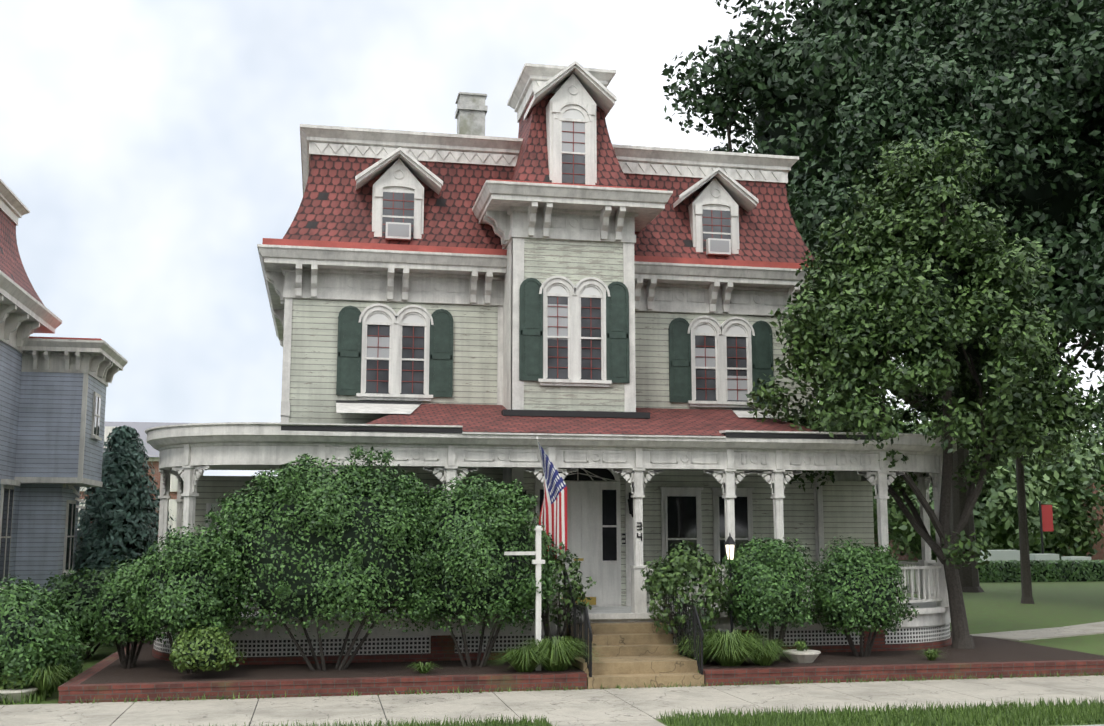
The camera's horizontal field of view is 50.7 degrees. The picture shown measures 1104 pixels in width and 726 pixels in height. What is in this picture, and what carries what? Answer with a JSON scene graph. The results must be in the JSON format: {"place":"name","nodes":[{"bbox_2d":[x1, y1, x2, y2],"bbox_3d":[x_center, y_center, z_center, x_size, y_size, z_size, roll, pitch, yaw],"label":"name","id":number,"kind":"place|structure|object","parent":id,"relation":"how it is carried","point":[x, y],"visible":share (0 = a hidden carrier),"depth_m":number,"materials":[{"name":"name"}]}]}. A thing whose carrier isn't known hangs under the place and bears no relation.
{"place":"outdoors","nodes":[
{"label":"outdoors","id":0,"kind":"place"},
{"bbox_2d":[0,210,44,305],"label":"mansard roof","id":1,"kind":"structure","parent":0,"point":[12,266],"depth_m":28.58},
{"bbox_2d":[0,179,29,225],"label":"roof cornice","id":2,"kind":"structure","parent":1,"relation":"attached to","point":[13,208],"depth_m":28.71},
{"bbox_2d":[0,341,105,593],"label":"neighbour walls","id":3,"kind":"structure","parent":0,"point":[40,418],"depth_m":29.25,"materials":[{"name":"wood"}]},
{"bbox_2d":[0,270,127,591],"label":"trim","id":4,"kind":"structure","parent":3,"relation":"attached to","point":[24,314],"depth_m":29.22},
{"bbox_2d":[0,396,100,585],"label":"window","id":5,"kind":"structure","parent":4,"relation":"in","point":[4,525],"depth_m":28.31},
{"bbox_2d":[29,336,101,339],"bbox_3d":[-12.652,-0.382,30.910,1.900,0.040,3.500,2,-8,-11],"label":"roof flashing","id":6,"kind":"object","parent":4,"relation":"on","point":[66,338],"depth_m":29.23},
{"bbox_2d":[103,422,191,456],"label":"building roof","id":7,"kind":"structure","parent":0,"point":[140,427],"depth_m":66.83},
{"bbox_2d":[77,461,176,553],"bbox_3d":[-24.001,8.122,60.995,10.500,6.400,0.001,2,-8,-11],"label":"brick building","id":8,"kind":"structure","parent":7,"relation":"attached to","point":[157,474],"depth_m":61.89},
{"bbox_2d":[77,426,177,537],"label":"house","id":9,"kind":"structure","parent":8,"relation":"attached to","point":[173,488],"depth_m":61.79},
{"bbox_2d":[207,465,837,472],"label":"porch ceiling","id":10,"kind":"structure","parent":0,"point":[241,467],"depth_m":28.65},
{"bbox_2d":[336,400,759,410],"bbox_3d":[0.064,0.935,25.419,9.400,0.098,0.389,2,-8,-11],"label":"roof edge","id":11,"kind":"object","parent":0,"point":[380,402],"visible":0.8,"depth_m":24.73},
{"bbox_2d":[0,637,1100,725],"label":"ground","id":12,"kind":"structure","parent":0,"point":[102,652],"depth_m":18.39,"materials":[{"name":"green soil"}]},
{"bbox_2d":[1,578,69,622],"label":"shrub leaves","id":13,"kind":"object","parent":12,"relation":"on","point":[53,602],"depth_m":21.23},
{"bbox_2d":[0,574,85,688],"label":"shrub leaves","id":14,"kind":"object","parent":12,"relation":"on","point":[54,646],"depth_m":18.36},
{"bbox_2d":[52,629,93,680],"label":"shrub leaves","id":15,"kind":"object","parent":12,"relation":"on","point":[74,664],"depth_m":19.85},
{"bbox_2d":[41,566,125,659],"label":"shrub leaves","id":16,"kind":"object","parent":12,"relation":"on","point":[62,582],"depth_m":23.41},
{"bbox_2d":[94,555,148,642],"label":"shrub leaves","id":17,"kind":"object","parent":12,"relation":"on","point":[118,565],"depth_m":27.14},
{"bbox_2d":[110,696,509,725],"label":"sidewalk joints","id":18,"kind":"object","parent":12,"relation":"on","point":[258,700],"depth_m":17.20,"materials":[{"name":"concrete"}]},
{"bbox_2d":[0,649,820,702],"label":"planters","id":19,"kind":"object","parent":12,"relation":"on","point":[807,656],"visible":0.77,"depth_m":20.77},
{"bbox_2d":[0,639,937,689],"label":"planter plants","id":20,"kind":"object","parent":19,"relation":"on","point":[801,644],"visible":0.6,"depth_m":18.04,"materials":[{"name":"green plant"}]},
{"bbox_2d":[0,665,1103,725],"bbox_3d":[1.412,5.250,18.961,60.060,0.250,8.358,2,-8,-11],"label":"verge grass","id":21,"kind":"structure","parent":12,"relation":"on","point":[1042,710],"depth_m":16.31,"materials":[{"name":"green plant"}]},
{"bbox_2d":[58,665,1103,702],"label":"brick wall","id":22,"kind":"structure","parent":12,"relation":"on","point":[121,695],"depth_m":19.07,"materials":[{"name":"brick"}]},
{"bbox_2d":[58,642,1103,690],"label":"brick edging","id":23,"kind":"object","parent":22,"relation":"on","point":[73,684],"visible":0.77,"depth_m":19.17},
{"bbox_2d":[549,718,665,725],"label":"walkway slab","id":24,"kind":"structure","parent":12,"relation":"on","point":[637,722],"depth_m":16.01,"materials":[{"name":"concrete"}]},
{"bbox_2d":[566,622,703,688],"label":"front steps","id":25,"kind":"structure","parent":12,"relation":"on","point":[637,654],"depth_m":20.33,"materials":[{"name":"stone"}]},
{"bbox_2d":[563,566,703,676],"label":"stair handrails","id":26,"kind":"object","parent":25,"relation":"on","point":[574,631],"visible":0.77,"depth_m":20.37,"materials":[{"name":"black metal"}]},
{"bbox_2d":[818,394,934,559],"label":"tree leaves","id":27,"kind":"object","parent":12,"relation":"on","point":[895,547],"depth_m":88.15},
{"bbox_2d":[1039,501,1043,553],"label":"banner pole","id":28,"kind":"object","parent":12,"relation":"on","point":[1042,547],"visible":0.58,"depth_m":66.01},
{"bbox_2d":[1041,505,1053,530],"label":"banner","id":29,"kind":"object","parent":28,"relation":"attached to","point":[1047,519],"visible":1,"depth_m":66.18,"materials":[{"name":"red fabric"}]},
{"bbox_2d":[1063,377,1103,481],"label":"tree leaves","id":30,"kind":"object","parent":12,"relation":"on","point":[1095,439],"depth_m":90.83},
{"bbox_2d":[287,298,815,603],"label":"house walls","id":31,"kind":"structure","parent":0,"point":[314,397],"depth_m":25.60,"materials":[{"name":"wood"}]},
{"bbox_2d":[398,468,753,606],"bbox_3d":[0.327,3.555,24.615,8.850,3.050,1.390,2,-8,-11],"label":"door and trim","id":32,"kind":"structure","parent":31,"relation":"attached to","point":[609,583],"depth_m":24.24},
{"bbox_2d":[421,468,747,580],"bbox_3d":[0.331,3.404,24.617,8.570,2.590,1.326,2,-8,-11],"label":"window glass","id":33,"kind":"object","parent":32,"relation":"in","point":[681,511],"visible":0.21,"depth_m":25.75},
{"bbox_2d":[0,675,1103,725],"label":"sidewalk","id":34,"kind":"structure","parent":0,"point":[599,704],"depth_m":17.76,"materials":[{"name":"concrete"}]},
{"bbox_2d":[0,0,1103,475],"label":"sky","id":35,"kind":"structure","parent":0,"point":[150,148],"materials":[{"name":"white"}]},
{"bbox_2d":[336,402,772,417],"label":"porch roof cants","id":36,"kind":"object","parent":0,"point":[375,408],"visible":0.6,"depth_m":23.97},
{"bbox_2d":[501,409,649,418],"bbox_3d":[0.502,1.072,24.206,3.100,0.125,0.300,2,-8,-11],"label":"roof flashing","id":37,"kind":"object","parent":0,"point":[557,413],"visible":0.79,"depth_m":24.05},
{"bbox_2d":[229,597,943,617],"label":"porch floor","id":38,"kind":"structure","parent":0,"point":[616,609],"depth_m":23.01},
{"bbox_2d":[181,476,874,601],"bbox_3d":[-0.110,4.042,26.899,16.200,2.730,0.150,2,-8,-11],"label":"porch enclosure","id":39,"kind":"object","parent":38,"relation":"on","point":[848,508],"visible":0.18,"depth_m":28.28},
{"bbox_2d":[205,503,244,598],"bbox_3d":[-7.102,4.103,25.375,0.900,2.080,0.070,2,-8,-11],"label":"side porch door","id":40,"kind":"structure","parent":39,"relation":"attached to","point":[209,507],"depth_m":25.41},
{"bbox_2d":[365,403,838,437],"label":"porch shingles","id":41,"kind":"object","parent":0,"point":[492,418],"visible":0.6,"depth_m":23.52,"materials":[{"name":"tile"}]},
{"bbox_2d":[698,560,1103,672],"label":"lawn","id":42,"kind":"structure","parent":0,"point":[996,607],"depth_m":35.20,"materials":[{"name":"green plant"}]},
{"bbox_2d":[81,631,1103,683],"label":"mulch bed","id":43,"kind":"object","parent":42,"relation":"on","point":[149,667],"visible":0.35,"depth_m":20.52,"materials":[{"name":"soil"}]},
{"bbox_2d":[105,627,144,668],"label":"shrub stems","id":44,"kind":"object","parent":43,"relation":"on","point":[129,660],"visible":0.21,"depth_m":20.17,"materials":[{"name":"brown plant"}]},
{"bbox_2d":[102,573,152,636],"bbox_3d":[-7.329,4.193,20.312,0.973,1.102,0.895,2,-8,-11],"label":"shrub","id":45,"kind":"object","parent":44,"relation":"on","point":[120,620],"visible":0.17,"depth_m":19.91,"materials":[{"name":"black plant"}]},
{"bbox_2d":[89,557,172,645],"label":"shrub leaves","id":46,"kind":"object","parent":44,"relation":"attached to","point":[124,588],"visible":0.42,"depth_m":19.86,"materials":[{"name":"green plant"}]},
{"bbox_2d":[154,615,198,673],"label":"shrub stems","id":47,"kind":"object","parent":43,"relation":"on","point":[171,642],"visible":0.1,"depth_m":19.45,"materials":[{"name":"brown plant"}]},
{"bbox_2d":[125,524,249,641],"bbox_3d":[-6.066,3.685,19.672,2.132,1.934,2.307,2,-8,-11],"label":"bush","id":48,"kind":"object","parent":47,"relation":"attached to","point":[194,554],"visible":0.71,"depth_m":19.10,"materials":[{"name":"green plant"}]},
{"bbox_2d":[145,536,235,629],"bbox_3d":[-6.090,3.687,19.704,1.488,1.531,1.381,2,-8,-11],"label":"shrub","id":49,"kind":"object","parent":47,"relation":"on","point":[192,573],"visible":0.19,"depth_m":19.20,"materials":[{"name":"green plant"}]},
{"bbox_2d":[169,621,247,671],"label":"shrub leaves","id":50,"kind":"object","parent":43,"relation":"on","point":[183,641],"visible":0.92,"depth_m":18.63,"materials":[{"name":"green plant"}]},
{"bbox_2d":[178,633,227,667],"bbox_3d":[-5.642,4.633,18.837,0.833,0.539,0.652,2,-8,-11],"label":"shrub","id":51,"kind":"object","parent":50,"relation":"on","point":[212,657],"visible":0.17,"depth_m":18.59,"materials":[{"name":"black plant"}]},
{"bbox_2d":[252,580,416,670],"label":"shrub stems","id":52,"kind":"object","parent":43,"relation":"on","point":[343,662],"visible":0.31,"depth_m":19.83,"materials":[{"name":"brown plant"}]},
{"bbox_2d":[198,444,451,636],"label":"shrub leaves","id":53,"kind":"object","parent":52,"relation":"attached to","point":[359,479],"visible":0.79,"depth_m":19.54,"materials":[{"name":"green plant"}]},
{"bbox_2d":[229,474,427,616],"bbox_3d":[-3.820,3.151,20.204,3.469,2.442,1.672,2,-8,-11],"label":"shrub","id":54,"kind":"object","parent":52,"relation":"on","point":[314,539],"visible":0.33,"depth_m":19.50,"materials":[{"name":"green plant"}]},
{"bbox_2d":[430,610,524,666],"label":"shrub stems","id":55,"kind":"object","parent":43,"relation":"on","point":[488,650],"visible":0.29,"depth_m":20.29,"materials":[{"name":"brown plant"}]},
{"bbox_2d":[416,494,534,614],"bbox_3d":[-1.351,3.379,20.624,2.144,2.179,1.454,2,-8,-11],"label":"shrub","id":56,"kind":"object","parent":55,"relation":"on","point":[481,591],"visible":0.21,"depth_m":20.08,"materials":[{"name":"green plant"}]},
{"bbox_2d":[396,471,560,633],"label":"shrub leaves","id":57,"kind":"object","parent":55,"relation":"on","point":[509,501],"visible":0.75,"depth_m":20.01,"materials":[{"name":"green plant"}]},
{"bbox_2d":[11,628,949,689],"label":"ornamental grass","id":58,"kind":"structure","parent":43,"relation":"on","point":[733,648],"depth_m":19.96,"materials":[{"name":"green plant"}]},
{"bbox_2d":[504,526,544,670],"bbox_3d":[-0.477,4.040,19.947,0.700,2.485,0.130,2,-8,-11],"label":"sign post","id":59,"kind":"object","parent":43,"relation":"on","point":[537,561],"visible":0.92,"depth_m":20.00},
{"bbox_2d":[505,555,531,578],"bbox_3d":[-0.575,3.502,20.004,0.455,0.404,0.016,2,-8,-11],"label":"hanging sign frame","id":60,"kind":"object","parent":59,"relation":"hanging from","point":[519,561],"visible":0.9,"depth_m":20.00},
{"bbox_2d":[257,180,824,605],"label":"house trim","id":61,"kind":"structure","parent":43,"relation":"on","point":[513,214],"depth_m":25.02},
{"bbox_2d":[262,179,807,268],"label":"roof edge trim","id":62,"kind":"structure","parent":61,"relation":"on","point":[357,245],"depth_m":25.14,"materials":[{"name":"red metal"}]},
{"bbox_2d":[283,93,814,262],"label":"mansard shingles","id":63,"kind":"object","parent":62,"relation":"on","point":[335,205],"visible":0.4,"depth_m":26.00,"materials":[{"name":"tile"}]},
{"bbox_2d":[300,63,798,194],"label":"cornice","id":64,"kind":"structure","parent":63,"relation":"on","point":[416,145],"depth_m":26.47,"materials":[{"name":"wood"}]},
{"bbox_3d":[-0.733,-4.777,31.325,10.200,1.880,10.450,2,-8,-11],"label":"roof deck","id":65,"kind":"object","parent":63,"relation":"on","visible":0},
{"bbox_2d":[455,92,487,135],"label":"chimneys","id":66,"kind":"object","parent":65,"relation":"on","point":[471,111],"visible":0.27,"depth_m":29.66,"materials":[{"name":"white concrete"}]},
{"bbox_2d":[355,61,758,407],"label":"window trim","id":67,"kind":"structure","parent":61,"relation":"attached to","point":[583,91],"depth_m":25.38,"materials":[{"name":"wood"}]},
{"bbox_2d":[336,278,773,403],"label":"shutters","id":68,"kind":"object","parent":67,"relation":"attached to","point":[349,352],"visible":0.94,"depth_m":24.90,"materials":[{"name":"wood"}]},
{"bbox_2d":[365,154,747,401],"bbox_3d":[0.364,-2.399,25.505,8.670,6.230,1.301,2,-8,-11],"label":"window glass","id":69,"kind":"object","parent":67,"relation":"in","point":[594,330],"visible":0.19,"depth_m":25.16,"materials":[{"name":"glass"}]},
{"bbox_2d":[366,121,746,399],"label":"window muntins","id":70,"kind":"object","parent":67,"relation":"attached to","point":[557,306],"depth_m":25.17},
{"bbox_2d":[367,121,746,399],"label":"window blinds","id":71,"kind":"object","parent":67,"relation":"attached to","point":[373,350],"depth_m":25.24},
{"bbox_2d":[368,109,745,333],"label":"window shades","id":72,"kind":"object","parent":67,"relation":"attached to","point":[559,289],"visible":0.54,"depth_m":25.32,"materials":[{"name":"white"}]},
{"bbox_2d":[388,224,728,251],"bbox_3d":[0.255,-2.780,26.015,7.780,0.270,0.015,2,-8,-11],"label":"air conditioners","id":73,"kind":"object","parent":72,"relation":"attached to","point":[401,230],"visible":1,"depth_m":25.34,"materials":[{"name":"grey"}]},
{"bbox_2d":[523,490,632,516],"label":"wall lanterns","id":74,"kind":"object","parent":61,"relation":"attached to","point":[630,502],"depth_m":24.08,"materials":[{"name":"black metal"}]},
{"bbox_2d":[152,628,951,664],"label":"porch piers","id":75,"kind":"structure","parent":43,"relation":"on","point":[442,647],"depth_m":21.29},
{"bbox_2d":[145,422,958,638],"bbox_3d":[-0.019,3.775,26.476,17.160,3.840,9.580,2,-8,-11],"label":"porch","id":76,"kind":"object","parent":43,"relation":"on","point":[189,454],"depth_m":22.23,"materials":[{"name":"wood"}]},
{"bbox_2d":[154,623,950,656],"bbox_3d":[-0.053,5.858,26.353,16.460,0.320,9.230,2,-8,-11],"label":"porch lattice","id":77,"kind":"object","parent":76,"relation":"attached to","point":[268,647],"visible":0.44,"depth_m":21.38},
{"bbox_2d":[538,442,566,563],"bbox_3d":[-0.027,2.665,21.482,0.578,2.423,0.478,2,-8,-11],"label":"flag","id":78,"kind":"object","parent":76,"relation":"attached to","point":[553,515],"visible":0.81,"depth_m":21.41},
{"bbox_2d":[559,488,597,604],"bbox_3d":[0.546,3.764,23.913,0.820,2.380,0.042,2,-8,-11],"label":"front door","id":79,"kind":"structure","parent":76,"relation":"attached to","point":[582,522],"depth_m":23.95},
{"bbox_2d":[562,558,595,604],"bbox_3d":[0.548,4.465,23.801,0.720,0.940,0.006,2,-8,-11],"label":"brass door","id":80,"kind":"structure","parent":79,"relation":"attached to","point":[592,601],"depth_m":23.80,"materials":[{"name":"brown"}]},
{"bbox_2d":[281,425,886,439],"bbox_3d":[-0.021,1.984,26.741,17.080,0.100,9.560,2,-8,-11],"label":"porch roof edge","id":81,"kind":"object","parent":76,"relation":"on","point":[459,430],"depth_m":21.50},
{"bbox_2d":[622,522,641,543],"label":"house numbers","id":82,"kind":"object","parent":76,"relation":"attached to","point":[637,533],"visible":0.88,"depth_m":22.28},
{"bbox_2d":[541,589,574,638],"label":"shrub stems","id":83,"kind":"object","parent":43,"relation":"on","point":[545,616],"visible":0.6,"depth_m":20.96,"materials":[{"name":"brown plant"}]},
{"bbox_2d":[526,535,595,625],"bbox_3d":[0.042,3.971,21.224,1.467,1.647,1.091,2,-8,-11],"label":"shrub","id":84,"kind":"object","parent":83,"relation":"on","point":[572,574],"visible":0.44,"depth_m":21.05,"materials":[{"name":"green plant"}]},
{"bbox_2d":[523,238,625,605],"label":"tower walls","id":85,"kind":"structure","parent":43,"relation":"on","point":[574,262],"depth_m":24.64,"materials":[{"name":"wood"}]},
{"bbox_2d":[660,594,710,656],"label":"shrub stems","id":86,"kind":"object","parent":43,"relation":"on","point":[670,615],"visible":0.29,"depth_m":21.16,"materials":[{"name":"brown plant"}]},
{"bbox_2d":[640,539,732,635],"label":"shrub leaves","id":87,"kind":"object","parent":86,"relation":"on","point":[665,577],"visible":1,"depth_m":21.05,"materials":[{"name":"green plant"}]},
{"bbox_2d":[724,534,735,631],"bbox_3d":[3.300,4.299,21.445,0.250,2.335,0.217,2,-8,-11],"label":"lamp post","id":88,"kind":"object","parent":43,"relation":"on","point":[730,541],"visible":0.54,"depth_m":21.48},
{"bbox_2d":[726,545,733,558],"bbox_3d":[3.300,3.499,21.558,0.180,0.260,0.156,2,-8,-11],"label":"lamp glass","id":89,"kind":"object","parent":88,"relation":"attached to","point":[731,550],"visible":0.68,"depth_m":21.50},
{"bbox_2d":[752,613,800,659],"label":"shrub stems","id":90,"kind":"object","parent":43,"relation":"on","point":[781,634],"visible":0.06,"depth_m":21.50,"materials":[{"name":"brown plant"}]},
{"bbox_2d":[734,549,801,621],"bbox_3d":[4.040,4.100,21.664,1.280,1.329,1.231,2,-8,-11],"label":"shrub","id":91,"kind":"object","parent":90,"relation":"on","point":[793,593],"visible":0.12,"depth_m":21.28,"materials":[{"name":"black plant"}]},
{"bbox_2d":[721,533,815,629],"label":"shrub leaves","id":92,"kind":"object","parent":90,"relation":"on","point":[778,555],"visible":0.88,"depth_m":21.16,"materials":[{"name":"green plant"}]},
{"bbox_2d":[830,624,878,656],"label":"shrub stems","id":93,"kind":"object","parent":43,"relation":"on","point":[868,648],"visible":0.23,"depth_m":21.95,"materials":[{"name":"brown plant"}]},
{"bbox_2d":[822,557,896,625],"bbox_3d":[5.869,4.311,22.244,1.445,1.344,1.270,2,-8,-11],"label":"shrub","id":94,"kind":"object","parent":93,"relation":"on","point":[866,607],"visible":0.23,"depth_m":21.73,"materials":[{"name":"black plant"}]},
{"bbox_2d":[804,535,918,635],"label":"shrub leaves","id":95,"kind":"object","parent":93,"relation":"on","point":[886,561],"visible":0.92,"depth_m":21.76,"materials":[{"name":"green plant"}]},
{"bbox_2d":[745,128,1103,648],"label":"tree","id":96,"kind":"object","parent":43,"relation":"on","point":[899,289],"depth_m":22.96,"materials":[{"name":"plant"}]},
{"bbox_2d":[819,419,896,542],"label":"tree leaves","id":97,"kind":"object","parent":42,"relation":"on","point":[875,522],"visible":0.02,"depth_m":73.81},
{"bbox_2d":[723,27,1066,592],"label":"tree trunk","id":98,"kind":"object","parent":42,"relation":"on","point":[969,578],"visible":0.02,"depth_m":45.39,"materials":[{"name":"brown plant"}]},
{"bbox_2d":[757,1,973,190],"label":"tree","id":99,"kind":"object","parent":98,"relation":"on","point":[789,108],"visible":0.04,"depth_m":46.82,"materials":[{"name":"green plant"}]},
{"bbox_2d":[661,0,1100,391],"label":"tree leaves","id":100,"kind":"object","parent":98,"relation":"on","point":[822,54],"visible":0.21,"depth_m":44.65,"materials":[{"name":"green plant"}]},
{"bbox_2d":[899,102,1101,603],"bbox_3d":[13.869,-1.746,38.040,6.826,19.270,9.239,2,-8,-11],"label":"cottonwood tree","id":101,"kind":"object","parent":42,"relation":"on","point":[1026,589],"visible":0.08,"depth_m":38.22,"materials":[{"name":"brown plant"}]},
{"bbox_2d":[787,0,1103,430],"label":"tree","id":102,"kind":"object","parent":101,"relation":"attached to","point":[894,110],"visible":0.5,"depth_m":35.78,"materials":[{"name":"green plant"}]},
{"bbox_2d":[943,87,1103,245],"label":"tree","id":103,"kind":"object","parent":101,"relation":"attached to","point":[1029,195],"visible":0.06,"depth_m":36.30,"materials":[{"name":"green plant"}]},
{"bbox_2d":[980,550,1090,560],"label":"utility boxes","id":104,"kind":"object","parent":42,"relation":"on","point":[997,555],"visible":0.29,"depth_m":60.10,"materials":[{"name":"grey"}]},
{"bbox_2d":[970,621,1103,640],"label":"walkway","id":105,"kind":"structure","parent":42,"relation":"on","point":[1065,631],"depth_m":26.87,"materials":[{"name":"concrete"}]},
{"bbox_2d":[978,559,1103,582],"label":"hedge","id":106,"kind":"object","parent":42,"relation":"on","point":[1082,565],"depth_m":53.62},
{"bbox_2d":[1090,118,1103,140],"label":"tree","id":107,"kind":"object","parent":42,"relation":"on","point":[1101,133],"visible":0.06,"depth_m":36.32,"materials":[{"name":"green plant"}]},
{"bbox_2d":[992,0,1103,386],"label":"tree leaves","id":108,"kind":"object","parent":107,"relation":"on","point":[1075,18],"visible":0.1,"depth_m":35.99,"materials":[{"name":"green plant"}]},
{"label":"tree wood","id":109,"kind":"object","parent":42,"relation":"on","visible":0},
{"bbox_2d":[1054,208,1103,427],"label":"tree leaves","id":110,"kind":"object","parent":109,"relation":"on","point":[1097,289],"visible":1,"depth_m":31.54,"materials":[{"name":"green plant"}]},
{"bbox_2d":[874,483,1103,560],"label":"brick building","id":111,"kind":"structure","parent":0,"point":[1099,554],"depth_m":85.71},
{"bbox_3d":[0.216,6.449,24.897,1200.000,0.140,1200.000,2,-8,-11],"label":"ground","id":112,"kind":"structure","parent":0,"visible":0},
{"bbox_2d":[71,425,175,579],"bbox_3d":[-12.143,4.709,32.874,5.026,5.977,5.011,2,-8,-11],"label":"blue spruce","id":113,"kind":"object","parent":112,"relation":"on","point":[117,455],"depth_m":32.29,"materials":[{"name":"plant"}]},
{"bbox_2d":[872,438,1052,561],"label":"tree leaves","id":114,"kind":"object","parent":112,"relation":"on","point":[997,524],"depth_m":69.77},
{"bbox_2d":[1011,433,1103,559],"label":"tree leaves","id":115,"kind":"object","parent":112,"relation":"on","point":[1073,528],"depth_m":78.89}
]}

